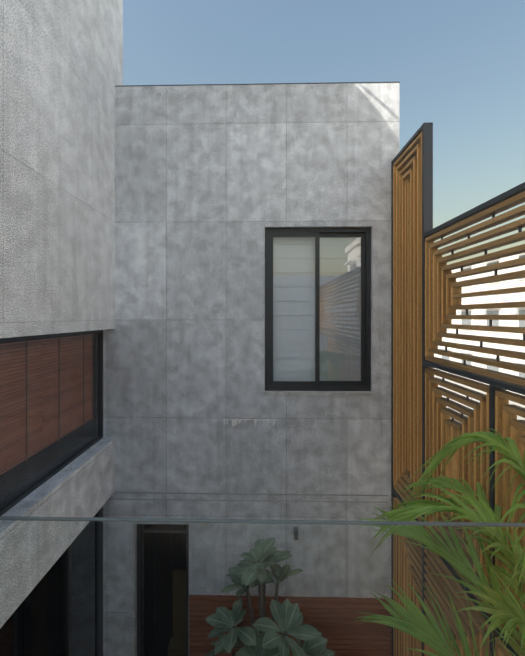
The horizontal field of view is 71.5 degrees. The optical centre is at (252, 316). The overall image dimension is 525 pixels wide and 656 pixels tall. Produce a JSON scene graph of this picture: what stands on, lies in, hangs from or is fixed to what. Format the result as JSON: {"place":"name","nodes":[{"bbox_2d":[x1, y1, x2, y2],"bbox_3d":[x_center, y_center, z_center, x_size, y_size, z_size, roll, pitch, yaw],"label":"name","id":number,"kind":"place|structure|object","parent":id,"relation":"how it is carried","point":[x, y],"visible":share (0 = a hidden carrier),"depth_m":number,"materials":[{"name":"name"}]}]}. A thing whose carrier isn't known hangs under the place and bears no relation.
{"place":"outdoors","nodes":[
{"label":"outdoors","id":0,"kind":"place"},
{"bbox_2d":[205,537,334,655],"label":"frangipani shrub","id":1,"kind":"object","parent":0,"point":[231,620],"depth_m":2.89,"materials":[{"name":"green plant"}]},
{"bbox_2d":[123,0,524,264],"label":"sky","id":2,"kind":"structure","parent":0,"point":[458,65],"materials":[{"name":"blue"}]},
{"bbox_2d":[434,253,524,395],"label":"street building","id":3,"kind":"structure","parent":0,"point":[511,297],"depth_m":23.52,"materials":[{"name":"grey paint"}]},
{"bbox_2d":[434,375,524,422],"bbox_3d":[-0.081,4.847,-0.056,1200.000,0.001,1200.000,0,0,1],"label":"ground","id":4,"kind":"structure","parent":0,"point":[510,402],"depth_m":21.99,"materials":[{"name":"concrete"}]},
{"bbox_2d":[0,334,96,505],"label":"dark interior","id":5,"kind":"object","parent":4,"relation":"on","point":[54,456],"depth_m":3.11,"materials":[{"name":"black"}]},
{"bbox_2d":[0,330,102,515],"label":"window frame","id":6,"kind":"object","parent":5,"relation":"attached to","point":[7,506],"visible":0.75,"depth_m":3.01,"materials":[{"name":"grey metal"}]},
{"bbox_2d":[0,334,92,474],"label":"venetian blind slats","id":7,"kind":"object","parent":6,"relation":"attached to","point":[45,401],"depth_m":2.73,"materials":[{"name":"brown wood"}]},
{"bbox_2d":[25,335,84,462],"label":"venetian blind tapes","id":8,"kind":"object","parent":7,"relation":"attached to","point":[26,461],"depth_m":2.96,"materials":[{"name":"brown fabric"}]},
{"bbox_2d":[0,334,99,506],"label":"window glass","id":9,"kind":"object","parent":6,"relation":"on","point":[49,407],"visible":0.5,"depth_m":2.72,"materials":[{"name":"clear glass"}]},
{"bbox_2d":[0,438,114,627],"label":"ledge beam","id":10,"kind":"structure","parent":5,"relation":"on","point":[82,485],"depth_m":2.53,"materials":[{"name":"concrete"}]},
{"bbox_2d":[0,0,122,337],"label":"volume","id":11,"kind":"structure","parent":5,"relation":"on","point":[61,69],"depth_m":2.62,"materials":[{"name":"concrete"}]},
{"bbox_2d":[67,506,102,655],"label":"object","id":12,"kind":"object","parent":5,"relation":"attached to","point":[99,590],"depth_m":3.53,"materials":[{"name":"grey metal"}]},
{"bbox_2d":[0,513,96,655],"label":"ground floor glazing","id":13,"kind":"structure","parent":12,"relation":"in","point":[56,628],"depth_m":2.89,"materials":[{"name":"black glass"}]},
{"bbox_2d":[103,83,398,655],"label":"wall block","id":14,"kind":"structure","parent":4,"relation":"on","point":[212,182],"depth_m":3.60,"materials":[{"name":"stone"}]},
{"bbox_2d":[137,524,188,655],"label":"door frame","id":15,"kind":"object","parent":14,"relation":"attached to","point":[139,592],"depth_m":3.66,"materials":[{"name":"black metal"}]},
{"bbox_2d":[141,525,185,655],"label":"door glass","id":16,"kind":"object","parent":15,"relation":"in","point":[159,594],"depth_m":3.68,"materials":[{"name":"glass"}]},
{"bbox_2d":[223,419,277,426],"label":"lime stains","id":17,"kind":"object","parent":14,"relation":"attached to","point":[234,421],"visible":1,"depth_m":3.59,"materials":[{"name":"white paint"}]},
{"bbox_2d":[133,391,373,655],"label":"stone sill and door trim","id":18,"kind":"structure","parent":14,"relation":"attached to","point":[318,393],"depth_m":3.61,"materials":[{"name":"stone"}]},
{"bbox_2d":[110,82,399,502],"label":"wall trim","id":19,"kind":"structure","parent":14,"relation":"attached to","point":[252,493],"depth_m":3.59,"materials":[{"name":"grey"}]},
{"bbox_2d":[189,595,390,655],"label":"wainscot slats","id":20,"kind":"object","parent":14,"relation":"attached to","point":[337,635],"depth_m":3.56,"materials":[{"name":"brown wood"}]},
{"bbox_2d":[294,527,297,539],"bbox_3d":[0.421,2.117,3.554,0.040,0.100,0.060,0,0,1],"label":"wall light","id":21,"kind":"object","parent":14,"relation":"attached to","point":[296,532],"depth_m":3.52,"materials":[{"name":"grey metal"}]},
{"bbox_2d":[273,237,360,380],"bbox_3d":[0.646,-0.096,3.729,1.154,1.568,0.010,0,0,1],"label":"roman blind","id":22,"kind":"object","parent":14,"relation":"attached to","point":[278,262],"depth_m":3.73,"materials":[{"name":"fabric"}]},
{"bbox_2d":[265,227,370,390],"bbox_3d":[0.645,-0.066,3.659,1.054,1.627,0.060,0,0,1],"label":"window frame","id":23,"kind":"object","parent":14,"relation":"attached to","point":[364,383],"visible":0.88,"depth_m":3.64,"materials":[{"name":"grey metal"}]},
{"bbox_2d":[273,237,360,380],"bbox_3d":[0.645,-0.071,3.661,0.944,1.508,0.030,0,0,1],"label":"window glass","id":24,"kind":"object","parent":23,"relation":"on","point":[345,308],"visible":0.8,"depth_m":3.67,"materials":[{"name":"clear glass"}]},
{"bbox_2d":[316,312,318,322],"bbox_3d":[0.644,0.012,3.628,0.024,0.110,0.014,0,0,1],"label":"window latch","id":25,"kind":"object","parent":23,"relation":"attached to","point":[317,317],"visible":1,"depth_m":3.62,"materials":[{"name":"grey metal"}]},
{"bbox_2d":[355,429,524,655],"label":"areca palm","id":26,"kind":"object","parent":4,"relation":"on","point":[414,509],"visible":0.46,"depth_m":1.71,"materials":[{"name":"green plant"}]},
{"bbox_2d":[391,122,524,655],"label":"wooden screen","id":27,"kind":"object","parent":4,"relation":"on","point":[428,229],"visible":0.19,"depth_m":2.85,"materials":[{"name":"brown wood"}]},
{"bbox_2d":[393,131,524,655],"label":"timber screen slats","id":28,"kind":"object","parent":27,"relation":"attached to","point":[444,295],"visible":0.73,"depth_m":2.55,"materials":[{"name":"brown wood"}]},
{"bbox_2d":[452,253,524,272],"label":"street building","id":29,"kind":"structure","parent":0,"point":[513,257],"depth_m":41.89,"materials":[{"name":"grey paint"}]},
{"bbox_3d":[-0.180,1.872,-0.891,2.850,0.250,4.325,0,0,1],"label":"balcony slab","id":30,"kind":"object","parent":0,"visible":0},
{"bbox_2d":[0,516,524,655],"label":"glass balustrade","id":31,"kind":"object","parent":30,"relation":"on","point":[310,522],"visible":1,"depth_m":1.25,"materials":[{"name":"grey"}]}
]}

